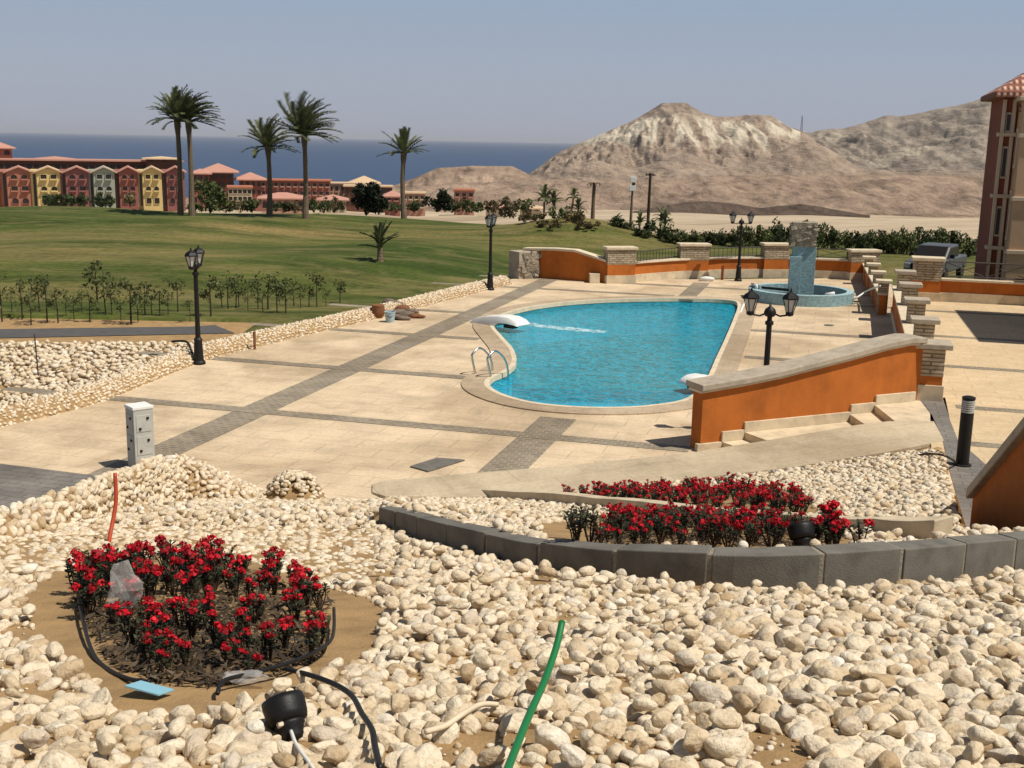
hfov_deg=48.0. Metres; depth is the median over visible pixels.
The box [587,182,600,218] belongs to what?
dead palm
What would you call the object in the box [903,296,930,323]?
stone pillar
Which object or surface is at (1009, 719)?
stone
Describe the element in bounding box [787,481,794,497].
flowering plant
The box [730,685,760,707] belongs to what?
stone
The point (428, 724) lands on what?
stone
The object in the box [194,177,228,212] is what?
bush
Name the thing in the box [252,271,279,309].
sapling
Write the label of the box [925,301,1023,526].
terrace
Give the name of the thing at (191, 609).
flowering plant
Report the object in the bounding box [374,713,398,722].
stone
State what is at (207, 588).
flowering plant
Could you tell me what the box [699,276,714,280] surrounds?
white sack
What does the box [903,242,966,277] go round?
pickup truck
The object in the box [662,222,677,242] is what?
hedge tree
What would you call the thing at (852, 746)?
stone
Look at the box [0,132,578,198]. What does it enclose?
sea
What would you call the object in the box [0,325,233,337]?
road
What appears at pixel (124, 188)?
window
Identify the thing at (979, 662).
stone
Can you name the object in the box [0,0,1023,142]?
sky
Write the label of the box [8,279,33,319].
sapling
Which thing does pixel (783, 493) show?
flowering plant
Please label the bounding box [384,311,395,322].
bucket
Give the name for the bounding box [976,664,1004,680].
stone
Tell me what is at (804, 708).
stone
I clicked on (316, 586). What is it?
flowering plant
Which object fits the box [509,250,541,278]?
end pier
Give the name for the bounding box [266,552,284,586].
flowering plant
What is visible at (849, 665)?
stone
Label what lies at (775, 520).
flowering plant
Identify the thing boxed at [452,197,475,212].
bush
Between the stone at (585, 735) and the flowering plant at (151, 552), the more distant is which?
the flowering plant at (151, 552)
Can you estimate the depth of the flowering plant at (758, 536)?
7.69 m
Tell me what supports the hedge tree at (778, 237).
on the lawn at (63, 246)
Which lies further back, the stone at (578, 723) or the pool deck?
the pool deck
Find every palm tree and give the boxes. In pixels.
[145,85,202,214]
[159,85,224,215]
[238,114,299,214]
[264,91,341,218]
[358,219,399,261]
[375,126,429,218]
[529,184,559,212]
[542,189,564,211]
[565,186,579,211]
[569,196,587,211]
[630,209,647,227]
[650,207,670,227]
[657,210,673,235]
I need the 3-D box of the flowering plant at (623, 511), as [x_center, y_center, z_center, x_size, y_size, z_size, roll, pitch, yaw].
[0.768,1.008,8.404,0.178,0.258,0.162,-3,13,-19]
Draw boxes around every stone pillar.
[602,246,637,283]
[676,242,711,278]
[759,242,789,277]
[845,249,881,280]
[862,255,875,284]
[866,262,880,293]
[871,270,885,302]
[876,279,892,314]
[894,269,916,290]
[898,281,922,305]
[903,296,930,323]
[909,315,940,338]
[911,255,945,301]
[916,339,953,401]
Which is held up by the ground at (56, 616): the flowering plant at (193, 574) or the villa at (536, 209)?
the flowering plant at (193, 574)
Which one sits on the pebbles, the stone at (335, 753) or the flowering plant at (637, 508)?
the stone at (335, 753)
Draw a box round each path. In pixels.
[0,464,94,509]
[921,400,985,526]
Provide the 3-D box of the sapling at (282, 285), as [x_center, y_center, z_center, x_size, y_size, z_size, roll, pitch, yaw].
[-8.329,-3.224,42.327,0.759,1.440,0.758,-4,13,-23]
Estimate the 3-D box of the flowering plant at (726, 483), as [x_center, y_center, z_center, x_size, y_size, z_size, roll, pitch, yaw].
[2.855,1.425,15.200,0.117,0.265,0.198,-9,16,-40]
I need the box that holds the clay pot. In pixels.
[371,304,384,317]
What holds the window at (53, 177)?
in the gabled house at (45, 179)
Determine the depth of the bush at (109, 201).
281.63 m
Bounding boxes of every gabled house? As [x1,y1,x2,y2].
[0,165,32,206]
[0,179,1,206]
[29,165,61,205]
[59,165,90,206]
[87,165,116,207]
[113,165,139,208]
[136,165,163,210]
[161,165,186,211]
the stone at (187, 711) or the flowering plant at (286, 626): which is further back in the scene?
the flowering plant at (286, 626)
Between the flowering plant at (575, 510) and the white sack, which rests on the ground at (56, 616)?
the flowering plant at (575, 510)
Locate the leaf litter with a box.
[69,492,832,687]
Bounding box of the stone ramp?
[372,421,943,497]
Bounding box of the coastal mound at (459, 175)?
[392,166,537,187]
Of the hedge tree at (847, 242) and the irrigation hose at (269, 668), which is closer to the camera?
the irrigation hose at (269, 668)
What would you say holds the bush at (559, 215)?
on the lawn at (63, 246)
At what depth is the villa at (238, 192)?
296.48 m
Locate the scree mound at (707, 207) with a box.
[633,201,869,217]
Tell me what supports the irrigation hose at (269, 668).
on the ground at (56, 616)
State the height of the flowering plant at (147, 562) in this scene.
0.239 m
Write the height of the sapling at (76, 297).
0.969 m
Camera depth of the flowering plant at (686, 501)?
10.25 m
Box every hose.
[76,593,150,682]
[215,607,335,694]
[740,283,757,312]
[852,285,880,299]
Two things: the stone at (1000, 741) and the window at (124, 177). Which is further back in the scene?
the window at (124, 177)
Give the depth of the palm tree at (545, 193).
90.67 m
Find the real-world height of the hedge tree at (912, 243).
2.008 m
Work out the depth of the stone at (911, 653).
4.59 m
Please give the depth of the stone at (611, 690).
3.91 m
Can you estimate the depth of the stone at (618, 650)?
4.50 m
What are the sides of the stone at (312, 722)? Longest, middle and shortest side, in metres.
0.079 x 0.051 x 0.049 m
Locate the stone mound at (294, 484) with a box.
[263,469,326,500]
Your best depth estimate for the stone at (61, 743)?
3.12 m
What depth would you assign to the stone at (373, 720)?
3.46 m
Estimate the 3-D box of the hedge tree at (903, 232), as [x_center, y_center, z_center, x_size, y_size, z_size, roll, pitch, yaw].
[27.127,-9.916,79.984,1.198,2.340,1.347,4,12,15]
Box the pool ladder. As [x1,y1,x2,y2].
[471,347,508,395]
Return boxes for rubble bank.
[0,275,512,426]
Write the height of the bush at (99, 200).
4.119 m
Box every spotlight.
[261,690,307,741]
[787,521,814,546]
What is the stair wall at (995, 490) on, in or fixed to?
on the ground at (56, 616)
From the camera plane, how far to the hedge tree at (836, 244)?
80.75 m
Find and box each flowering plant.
[64,548,88,594]
[70,572,101,619]
[73,561,99,608]
[81,549,98,568]
[84,547,111,581]
[89,579,115,610]
[97,547,117,583]
[98,543,112,568]
[98,549,129,596]
[100,566,116,592]
[104,601,120,626]
[110,601,132,629]
[111,542,139,579]
[114,609,148,647]
[118,588,140,611]
[119,569,142,594]
[119,578,137,615]
[124,540,151,583]
[125,556,144,587]
[125,563,163,601]
[132,559,158,594]
[134,542,155,579]
[134,555,155,563]
[134,627,162,666]
[136,596,154,619]
[136,620,155,636]
[137,615,169,653]
[144,565,160,596]
[148,599,167,616]
[152,540,172,570]
[152,648,174,671]
[154,535,181,570]
[155,609,173,644]
[156,555,183,595]
[159,561,176,591]
[159,633,182,657]
[165,593,191,627]
[169,544,190,570]
[174,568,201,599]
[174,638,192,666]
[176,547,207,591]
[177,564,200,597]
[179,541,197,556]
[179,599,205,638]
[187,593,215,630]
[190,541,226,567]
[195,553,223,591]
[197,545,214,556]
[199,534,224,566]
[200,609,227,648]
[201,547,225,589]
[201,584,215,610]
[207,560,222,585]
[207,601,217,620]
[212,538,236,568]
[213,621,233,661]
[217,563,237,594]
[224,622,234,638]
[225,566,245,599]
[226,554,252,584]
[229,638,241,660]
[233,554,251,580]
[234,607,246,636]
[234,627,252,649]
[238,589,265,623]
[240,647,263,679]
[242,575,258,598]
[243,605,254,627]
[251,619,278,663]
[252,563,274,593]
[252,593,267,620]
[258,559,275,588]
[261,546,284,568]
[264,572,280,599]
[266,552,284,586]
[275,615,297,654]
[281,589,304,620]
[282,586,298,611]
[286,559,297,579]
[288,564,316,579]
[288,577,303,589]
[294,568,311,598]
[296,573,316,606]
[301,619,320,663]
[302,607,322,629]
[305,575,329,610]
[305,614,330,645]
[559,510,590,540]
[561,484,574,492]
[563,503,588,539]
[576,505,605,541]
[578,484,589,493]
[591,481,600,493]
[592,524,610,542]
[593,484,604,494]
[598,519,615,541]
[599,480,607,489]
[599,502,626,538]
[601,488,611,496]
[607,485,618,496]
[609,506,625,539]
[609,524,628,543]
[613,485,628,497]
[613,506,627,528]
[618,501,634,531]
[625,515,644,541]
[626,479,636,496]
[626,484,635,497]
[627,522,639,543]
[628,506,645,521]
[629,487,642,498]
[633,514,655,537]
[634,483,648,498]
[634,503,649,511]
[637,521,653,543]
[641,509,652,525]
[646,487,660,499]
[648,503,668,533]
[650,512,668,543]
[651,481,663,494]
[653,490,665,499]
[655,511,670,542]
[657,494,668,500]
[660,483,668,493]
[660,500,676,519]
[665,481,673,500]
[666,507,677,531]
[667,487,681,502]
[667,513,682,539]
[671,505,686,527]
[673,486,683,501]
[673,526,689,544]
[674,526,686,544]
[675,507,691,527]
[676,499,692,510]
[679,492,687,502]
[682,504,693,516]
[682,511,692,528]
[684,476,694,488]
[686,485,703,504]
[686,489,700,504]
[689,505,705,538]
[690,515,696,533]
[691,483,702,503]
[692,493,706,504]
[693,508,709,539]
[694,480,703,493]
[694,521,706,542]
[697,498,708,510]
[698,476,712,491]
[699,508,727,546]
[702,490,710,504]
[707,505,722,535]
[708,487,724,506]
[711,495,725,507]
[712,497,722,507]
[713,511,731,544]
[715,477,724,483]
[715,510,743,546]
[719,505,731,516]
[720,471,735,484]
[720,481,730,497]
[720,510,740,542]
[721,485,728,500]
[722,478,733,488]
[726,483,743,503]
[731,486,742,503]
[731,500,747,537]
[733,492,748,507]
[739,511,756,537]
[740,473,755,491]
[740,515,761,539]
[742,516,758,546]
[743,516,761,542]
[746,491,755,506]
[748,485,758,501]
[749,524,760,545]
[750,488,767,509]
[750,501,766,529]
[753,489,767,509]
[754,511,788,546]
[755,517,769,536]
[757,502,772,531]
[758,484,770,490]
[764,487,788,509]
[764,509,781,533]
[768,481,785,502]
[769,515,788,545]
[771,505,784,519]
[774,513,790,537]
[775,491,791,511]
[780,509,796,534]
[786,486,801,496]
[786,513,798,522]
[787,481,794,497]
[788,492,803,511]
[792,488,802,508]
[792,511,811,522]
[793,493,804,511]
[798,497,808,511]
[802,494,813,511]
[809,513,826,538]
[814,514,827,539]
[817,499,840,535]
[819,512,842,544]
[826,520,849,543]
[828,508,850,543]
[847,518,874,542]
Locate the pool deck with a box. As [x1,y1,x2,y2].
[0,278,893,498]
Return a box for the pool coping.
[461,296,756,414]
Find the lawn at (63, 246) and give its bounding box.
[0,206,976,391]
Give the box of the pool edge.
[484,298,740,407]
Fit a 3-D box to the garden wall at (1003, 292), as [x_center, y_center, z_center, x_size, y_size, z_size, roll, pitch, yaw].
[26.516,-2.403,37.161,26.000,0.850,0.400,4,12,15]
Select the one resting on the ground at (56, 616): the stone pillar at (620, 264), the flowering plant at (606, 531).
the flowering plant at (606, 531)
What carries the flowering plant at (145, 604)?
on the ground at (56, 616)
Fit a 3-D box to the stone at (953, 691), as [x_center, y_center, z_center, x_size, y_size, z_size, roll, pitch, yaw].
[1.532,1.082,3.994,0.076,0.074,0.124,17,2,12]
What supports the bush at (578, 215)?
on the lawn at (63, 246)
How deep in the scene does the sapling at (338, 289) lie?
48.54 m
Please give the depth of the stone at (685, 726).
3.38 m
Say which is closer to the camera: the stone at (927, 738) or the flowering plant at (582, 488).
the stone at (927, 738)
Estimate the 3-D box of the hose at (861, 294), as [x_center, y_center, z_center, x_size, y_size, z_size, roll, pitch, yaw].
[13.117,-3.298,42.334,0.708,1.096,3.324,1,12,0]
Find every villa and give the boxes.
[0,142,15,157]
[0,158,183,178]
[34,156,74,158]
[142,156,176,174]
[188,169,211,208]
[203,163,238,207]
[227,185,252,211]
[234,172,266,211]
[257,192,302,213]
[262,178,331,204]
[316,194,348,213]
[330,182,363,196]
[343,184,393,212]
[348,176,380,184]
[382,190,399,215]
[405,191,425,215]
[453,188,474,214]
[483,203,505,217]
[520,205,542,219]
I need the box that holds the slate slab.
[410,458,464,471]
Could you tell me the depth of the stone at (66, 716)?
3.46 m
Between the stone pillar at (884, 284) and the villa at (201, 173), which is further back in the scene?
the villa at (201, 173)
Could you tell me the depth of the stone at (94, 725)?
3.37 m
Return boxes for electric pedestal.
[124,401,154,466]
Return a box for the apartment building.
[974,73,1023,280]
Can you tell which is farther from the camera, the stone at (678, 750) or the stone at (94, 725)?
the stone at (94, 725)
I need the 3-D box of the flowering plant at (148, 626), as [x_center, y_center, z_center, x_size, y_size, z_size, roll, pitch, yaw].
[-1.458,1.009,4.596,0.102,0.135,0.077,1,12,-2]
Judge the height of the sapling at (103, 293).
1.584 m
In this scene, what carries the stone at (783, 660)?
on the ground at (56, 616)
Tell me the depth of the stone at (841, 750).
3.20 m
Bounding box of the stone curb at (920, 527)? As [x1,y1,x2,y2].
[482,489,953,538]
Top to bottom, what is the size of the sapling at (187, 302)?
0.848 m
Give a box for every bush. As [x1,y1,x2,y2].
[42,193,57,205]
[51,193,67,205]
[63,193,78,205]
[76,192,91,205]
[93,191,106,206]
[104,194,115,207]
[124,191,135,206]
[186,202,204,212]
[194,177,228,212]
[219,199,234,212]
[229,198,249,212]
[243,197,259,212]
[273,202,289,212]
[284,200,302,212]
[309,198,319,212]
[314,199,330,212]
[323,196,345,212]
[351,181,389,215]
[386,201,406,212]
[406,199,419,211]
[421,188,452,211]
[443,198,460,212]
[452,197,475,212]
[471,202,483,212]
[483,200,498,213]
[496,196,520,218]
[513,198,534,210]
[518,208,546,221]
[535,220,561,227]
[547,205,574,220]
[563,209,585,221]
[575,220,600,229]
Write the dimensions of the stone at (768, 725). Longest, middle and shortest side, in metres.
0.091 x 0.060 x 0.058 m
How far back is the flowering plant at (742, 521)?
8.00 m
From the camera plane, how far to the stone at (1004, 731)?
3.55 m
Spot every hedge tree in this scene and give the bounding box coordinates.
[609,217,620,226]
[614,216,625,226]
[622,222,634,229]
[631,227,644,236]
[637,230,651,237]
[642,220,657,234]
[655,227,664,238]
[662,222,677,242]
[670,228,686,243]
[678,232,691,242]
[685,229,704,242]
[699,230,709,242]
[703,230,717,244]
[709,231,722,244]
[715,228,730,245]
[725,227,736,245]
[733,225,751,246]
[745,225,756,245]
[754,224,763,245]
[756,228,774,245]
[768,216,784,237]
[772,224,789,241]
[783,226,789,242]
[817,222,829,247]
[825,225,838,248]
[829,230,847,248]
[838,228,853,248]
[849,230,865,248]
[855,231,871,248]
[864,229,876,248]
[866,229,886,249]
[876,232,897,252]
[885,229,905,253]
[896,225,908,253]
[905,230,918,252]
[914,226,928,252]
[918,229,937,243]
[928,227,945,241]
[936,231,950,242]
[948,230,959,252]
[950,229,968,253]
[960,237,977,256]
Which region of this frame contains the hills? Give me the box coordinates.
[793,99,991,171]
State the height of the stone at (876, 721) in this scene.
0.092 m
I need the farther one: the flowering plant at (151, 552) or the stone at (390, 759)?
the flowering plant at (151, 552)
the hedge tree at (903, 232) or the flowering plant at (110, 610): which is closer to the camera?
the flowering plant at (110, 610)
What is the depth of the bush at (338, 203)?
126.62 m
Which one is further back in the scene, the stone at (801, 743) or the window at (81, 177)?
the window at (81, 177)
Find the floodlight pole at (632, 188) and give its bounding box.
[629,177,635,222]
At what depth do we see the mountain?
1432.51 m
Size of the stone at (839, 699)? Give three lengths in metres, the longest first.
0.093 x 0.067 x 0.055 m
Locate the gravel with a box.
[0,339,193,404]
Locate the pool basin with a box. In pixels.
[491,302,736,406]
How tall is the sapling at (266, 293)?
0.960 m
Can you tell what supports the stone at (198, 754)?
on the ground at (56, 616)
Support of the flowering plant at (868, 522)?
on the ground at (56, 616)
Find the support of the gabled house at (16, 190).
on the land
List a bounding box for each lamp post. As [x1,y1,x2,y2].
[185,245,205,364]
[485,212,496,290]
[729,211,753,280]
[743,287,798,365]
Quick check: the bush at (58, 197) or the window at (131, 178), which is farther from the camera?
the window at (131, 178)
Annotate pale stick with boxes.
[424,701,498,734]
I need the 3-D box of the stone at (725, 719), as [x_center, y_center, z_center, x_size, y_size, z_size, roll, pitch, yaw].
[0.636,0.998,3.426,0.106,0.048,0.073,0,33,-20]
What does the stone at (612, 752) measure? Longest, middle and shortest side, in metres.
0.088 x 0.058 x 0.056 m
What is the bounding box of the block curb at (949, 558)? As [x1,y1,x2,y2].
[379,506,1023,590]
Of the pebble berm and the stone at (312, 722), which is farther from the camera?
the pebble berm
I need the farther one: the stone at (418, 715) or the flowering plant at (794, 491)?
the flowering plant at (794, 491)
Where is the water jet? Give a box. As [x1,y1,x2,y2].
[530,323,605,332]
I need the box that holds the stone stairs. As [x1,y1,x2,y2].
[722,398,948,446]
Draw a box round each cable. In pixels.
[171,340,193,353]
[283,666,382,767]
[289,729,314,767]
[917,453,957,463]
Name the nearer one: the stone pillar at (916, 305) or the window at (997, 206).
the stone pillar at (916, 305)
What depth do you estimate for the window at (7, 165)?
333.79 m
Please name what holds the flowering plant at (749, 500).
on the ground at (56, 616)
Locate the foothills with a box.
[532,143,984,180]
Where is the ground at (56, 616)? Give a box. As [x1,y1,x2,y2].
[0,446,1019,767]
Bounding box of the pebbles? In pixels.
[0,449,1023,767]
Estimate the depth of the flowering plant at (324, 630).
4.68 m
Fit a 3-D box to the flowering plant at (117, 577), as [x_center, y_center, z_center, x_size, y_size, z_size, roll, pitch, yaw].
[-2.025,0.981,5.866,0.149,0.280,0.162,-6,14,-32]
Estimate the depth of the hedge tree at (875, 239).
80.70 m
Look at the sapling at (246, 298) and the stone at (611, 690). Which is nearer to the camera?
the stone at (611, 690)
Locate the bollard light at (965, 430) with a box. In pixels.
[953,395,975,466]
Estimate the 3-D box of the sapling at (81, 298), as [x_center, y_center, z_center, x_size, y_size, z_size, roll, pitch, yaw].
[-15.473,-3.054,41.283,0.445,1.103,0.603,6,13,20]
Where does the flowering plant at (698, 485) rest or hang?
on the ground at (56, 616)
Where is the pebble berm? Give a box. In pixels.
[0,453,266,543]
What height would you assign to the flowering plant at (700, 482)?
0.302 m
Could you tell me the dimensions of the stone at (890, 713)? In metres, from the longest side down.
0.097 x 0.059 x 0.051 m
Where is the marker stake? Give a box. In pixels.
[34,334,38,375]
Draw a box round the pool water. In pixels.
[490,302,736,406]
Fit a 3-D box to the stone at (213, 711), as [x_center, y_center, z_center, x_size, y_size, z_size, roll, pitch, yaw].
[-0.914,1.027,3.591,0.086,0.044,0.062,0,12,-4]
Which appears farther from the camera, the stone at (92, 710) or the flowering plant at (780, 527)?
the flowering plant at (780, 527)
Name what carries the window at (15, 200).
in the gabled house at (16, 190)
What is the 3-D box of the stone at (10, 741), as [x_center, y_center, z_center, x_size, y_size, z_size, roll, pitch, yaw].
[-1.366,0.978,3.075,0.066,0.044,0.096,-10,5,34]
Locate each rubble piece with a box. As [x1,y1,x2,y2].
[387,300,403,304]
[392,309,405,313]
[394,305,409,309]
[395,315,410,319]
[400,311,413,316]
[406,308,418,312]
[409,313,419,317]
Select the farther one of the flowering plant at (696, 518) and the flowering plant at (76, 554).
the flowering plant at (696, 518)
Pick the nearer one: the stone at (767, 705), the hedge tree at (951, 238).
the stone at (767, 705)
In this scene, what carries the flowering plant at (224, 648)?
on the ground at (56, 616)
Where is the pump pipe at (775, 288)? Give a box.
[761,286,789,290]
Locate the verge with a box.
[0,307,364,402]
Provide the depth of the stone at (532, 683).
3.90 m
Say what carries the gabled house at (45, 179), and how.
on the land
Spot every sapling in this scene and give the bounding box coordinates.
[0,271,8,321]
[2,287,16,310]
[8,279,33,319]
[22,294,40,324]
[27,271,51,311]
[28,277,50,322]
[45,288,68,322]
[58,294,71,311]
[67,294,80,319]
[74,286,88,311]
[77,290,99,321]
[82,260,110,310]
[94,274,116,314]
[106,279,122,314]
[109,292,125,320]
[117,276,146,324]
[125,287,143,321]
[134,281,152,313]
[143,291,157,314]
[150,285,168,315]
[157,288,173,314]
[163,275,185,311]
[181,299,192,310]
[198,275,220,316]
[214,284,226,307]
[221,270,239,308]
[227,274,246,307]
[233,277,247,306]
[242,283,256,307]
[246,278,261,308]
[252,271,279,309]
[255,288,267,310]
[270,272,286,312]
[275,277,295,312]
[285,276,303,305]
[295,284,306,307]
[300,284,315,306]
[305,270,326,306]
[321,288,332,298]
[332,279,345,302]
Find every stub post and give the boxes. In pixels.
[253,331,255,349]
[721,265,723,279]
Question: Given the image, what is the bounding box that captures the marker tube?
[107,473,117,542]
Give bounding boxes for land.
[184,208,979,240]
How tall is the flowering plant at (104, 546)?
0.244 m
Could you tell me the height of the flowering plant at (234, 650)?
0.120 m
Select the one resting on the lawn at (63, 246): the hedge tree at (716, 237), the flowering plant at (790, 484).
the hedge tree at (716, 237)
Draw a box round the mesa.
[162,174,983,217]
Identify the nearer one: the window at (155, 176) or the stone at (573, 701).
the stone at (573, 701)
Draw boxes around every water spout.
[470,314,529,328]
[678,373,708,387]
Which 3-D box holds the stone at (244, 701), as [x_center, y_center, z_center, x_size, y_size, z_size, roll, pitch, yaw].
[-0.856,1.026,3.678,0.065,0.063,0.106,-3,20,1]
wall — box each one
[523,247,605,282]
[635,256,847,281]
[686,333,927,451]
[862,263,887,314]
[890,285,913,334]
[912,277,1023,305]
[966,417,1023,530]
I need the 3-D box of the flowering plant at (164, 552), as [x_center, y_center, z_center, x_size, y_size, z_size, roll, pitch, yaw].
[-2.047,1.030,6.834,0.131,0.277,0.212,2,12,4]
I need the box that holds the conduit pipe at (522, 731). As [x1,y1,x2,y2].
[504,620,564,767]
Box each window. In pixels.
[4,150,10,154]
[4,163,10,168]
[10,174,17,180]
[11,186,18,191]
[12,198,18,203]
[20,174,27,180]
[21,186,28,191]
[22,198,29,203]
[26,164,32,168]
[33,164,39,168]
[40,174,46,180]
[41,186,47,191]
[50,174,56,180]
[51,186,57,191]
[54,164,60,168]
[61,164,67,168]
[69,174,75,180]
[69,186,76,191]
[78,174,85,180]
[79,186,85,191]
[89,164,94,168]
[96,174,102,180]
[97,186,103,191]
[105,174,111,180]
[106,186,111,191]
[109,164,115,168]
[122,174,126,180]
[122,186,127,191]
[129,174,134,180]
[130,186,135,192]
[145,174,150,180]
[146,186,151,191]
[146,198,151,203]
[153,174,158,180]
[154,186,159,192]
[154,198,159,203]
[169,174,174,180]
[169,186,174,191]
[170,198,175,203]
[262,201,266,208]
[994,206,1001,235]
[1000,146,1007,178]
[1000,249,1005,279]
[1005,112,1011,132]
[1005,190,1012,239]
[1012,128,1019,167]
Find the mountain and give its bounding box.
[529,102,815,175]
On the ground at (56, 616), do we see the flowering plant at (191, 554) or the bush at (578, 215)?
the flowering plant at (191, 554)
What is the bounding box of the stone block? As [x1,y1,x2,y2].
[589,273,599,282]
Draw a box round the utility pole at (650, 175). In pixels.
[646,173,654,222]
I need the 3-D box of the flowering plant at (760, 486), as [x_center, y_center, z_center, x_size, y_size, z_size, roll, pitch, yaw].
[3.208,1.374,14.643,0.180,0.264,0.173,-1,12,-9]
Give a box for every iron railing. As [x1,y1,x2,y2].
[637,247,677,261]
[709,246,760,257]
[789,247,847,259]
[944,261,1023,279]
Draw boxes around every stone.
[0,674,20,688]
[0,726,29,743]
[0,742,14,767]
[1,739,17,744]
[9,725,36,728]
[10,743,30,760]
[15,704,41,714]
[19,728,49,748]
[21,646,42,664]
[35,712,58,726]
[38,749,79,767]
[48,737,78,750]
[51,697,68,706]
[52,659,84,680]
[56,692,91,704]
[59,711,79,721]
[62,746,81,757]
[64,719,85,729]
[66,742,89,757]
[73,709,83,721]
[77,699,91,708]
[81,702,107,719]
[85,717,106,732]
[85,751,106,767]
[92,687,110,704]
[95,731,116,754]
[106,709,122,724]
[107,752,130,767]
[111,709,137,724]
[119,725,141,741]
[123,735,147,745]
[131,756,158,765]
[140,729,170,742]
[148,708,168,722]
[156,722,169,729]
[159,739,184,753]
[162,755,184,767]
[169,704,194,724]
[177,725,192,737]
[182,734,204,757]
[183,727,209,740]
[188,745,208,764]
[206,705,220,717]
[206,752,229,765]
[207,728,239,749]
[215,724,233,733]
[219,716,236,724]
[224,750,241,767]
[225,741,256,754]
[228,717,245,730]
[234,729,271,745]
[235,691,253,712]
[238,711,265,727]
[241,751,272,766]
[252,707,261,711]
[253,749,272,756]
[257,740,278,754]
[263,721,273,735]
[270,687,293,696]
[271,752,295,767]
[276,741,294,756]
[294,743,315,756]
[305,717,321,727]
[306,702,316,716]
[309,740,337,754]
[310,725,345,741]
[315,666,338,686]
[317,708,341,718]
[322,745,348,762]
[323,716,354,733]
[323,718,356,725]
[343,739,370,748]
[346,744,360,760]
[347,723,368,738]
[353,716,362,723]
[361,695,376,709]
[361,713,376,723]
[373,685,390,704]
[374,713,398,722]
[377,731,400,749]
[379,653,393,660]
[381,720,400,732]
[384,751,401,767]
[388,742,411,752]
[390,693,409,712]
[395,725,407,742]
[396,749,419,767]
[397,745,415,751]
[398,712,417,728]
[404,729,422,747]
[409,701,425,710]
[409,719,425,734]
[413,712,425,718]
[414,743,442,767]
[421,713,440,721]
[424,721,459,739]
[432,723,459,743]
[436,697,450,704]
[441,703,471,728]
[455,749,477,767]
[460,714,481,734]
[474,666,491,674]
[477,746,504,766]
[488,705,516,716]
[498,708,526,722]
[498,745,509,758]
[499,712,530,732]
[517,693,538,712]
[521,752,545,766]
[525,676,544,691]
[527,693,553,712]
[528,718,545,728]
[534,723,570,750]
[536,647,559,659]
[539,691,568,712]
[541,668,573,685]
[559,743,585,767]
[559,754,565,761]
[564,716,587,729]
[565,693,581,711]
[567,682,594,697]
[570,712,584,718]
[576,682,587,687]
[579,729,593,747]
[584,711,600,728]
[585,676,608,683]
[592,719,626,736]
[596,646,621,656]
[604,742,626,761]
[606,687,621,693]
[612,700,631,716]
[620,749,637,764]
[629,754,655,767]
[637,654,650,670]
[651,679,691,700]
[651,693,664,707]
[660,723,677,742]
[673,737,706,760]
[681,723,699,730]
[682,726,709,751]
[683,647,703,658]
[687,701,714,716]
[691,681,729,704]
[696,712,711,730]
[704,737,750,760]
[708,708,741,729]
[708,728,726,734]
[720,666,743,677]
[726,729,748,737]
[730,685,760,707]
[735,644,750,659]
[740,711,760,729]
[746,684,766,694]
[750,666,767,682]
[754,663,769,670]
[756,698,780,715]
[759,694,776,701]
[759,715,782,734]
[760,671,783,685]
[767,656,787,663]
[768,669,790,676]
[769,711,795,732]
[770,660,785,669]
[781,679,800,694]
[783,688,811,704]
[785,658,803,673]
[785,674,809,684]
[788,720,813,739]
[793,715,812,723]
[796,703,817,714]
[799,736,825,750]
[801,664,820,678]
[802,651,829,664]
[803,735,828,757]
[805,712,822,724]
[807,678,824,693]
[809,691,833,702]
[809,693,825,703]
[810,709,830,726]
[811,701,833,712]
[811,723,824,731]
[812,727,839,739]
[814,750,838,761]
[818,678,841,685]
[819,743,849,757]
[822,683,830,692]
[826,656,844,666]
[826,735,848,743]
[828,685,855,695]
[831,706,874,728]
[832,739,862,755]
[833,667,849,680]
[834,696,844,706]
[838,694,854,697]
[838,731,864,741]
[839,651,861,662]
[840,716,862,735]
[841,663,854,668]
[842,696,857,707]
[843,675,857,681]
[854,743,885,760]
[857,700,884,714]
[859,732,873,741]
[860,653,884,660]
[860,678,880,693]
[861,672,902,688]
[864,661,887,673]
[867,700,880,704]
[868,713,896,731]
[868,730,904,745]
[869,735,897,750]
[870,658,892,665]
[873,703,891,711]
[875,689,886,694]
[879,693,893,701]
[880,682,886,691]
[881,696,903,706]
[881,711,897,720]
[886,664,902,675]
[889,705,905,719]
[891,746,912,766]
[897,720,918,732]
[899,696,919,711]
[904,648,928,665]
[904,734,918,744]
[904,741,916,750]
[906,681,944,701]
[911,694,937,711]
[912,699,923,708]
[913,731,935,747]
[914,709,941,727]
[917,693,935,700]
[919,672,942,682]
[931,741,950,752]
[936,656,948,668]
[936,732,953,745]
[938,669,953,678]
[938,749,957,762]
[941,724,958,735]
[942,683,963,702]
[946,652,975,668]
[946,748,961,755]
[949,720,975,733]
[952,736,970,745]
[952,755,978,761]
[962,741,983,763]
[965,712,986,724]
[967,700,988,709]
[971,693,995,703]
[973,668,993,681]
[975,660,990,665]
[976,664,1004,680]
[979,680,993,690]
[983,743,994,752]
[986,695,1017,716]
[986,748,1017,764]
[991,728,1002,735]
[993,733,1012,748]
[996,726,1007,735]
[1000,715,1023,723]
[1002,745,1017,752]
[1006,677,1023,684]
[1007,705,1015,714]
[1011,754,1023,764]
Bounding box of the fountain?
[748,221,853,306]
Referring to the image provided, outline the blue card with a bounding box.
[125,680,173,695]
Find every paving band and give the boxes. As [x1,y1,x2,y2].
[1,387,689,451]
[88,279,556,474]
[135,351,465,378]
[249,323,479,339]
[329,303,484,313]
[433,282,674,295]
[477,416,576,472]
[480,275,868,295]
[679,282,708,299]
[744,355,790,360]
[751,329,875,337]
[847,305,890,307]
[925,310,1023,315]
[934,335,1023,341]
[944,365,1023,371]
[955,405,1023,412]
[971,441,1001,447]

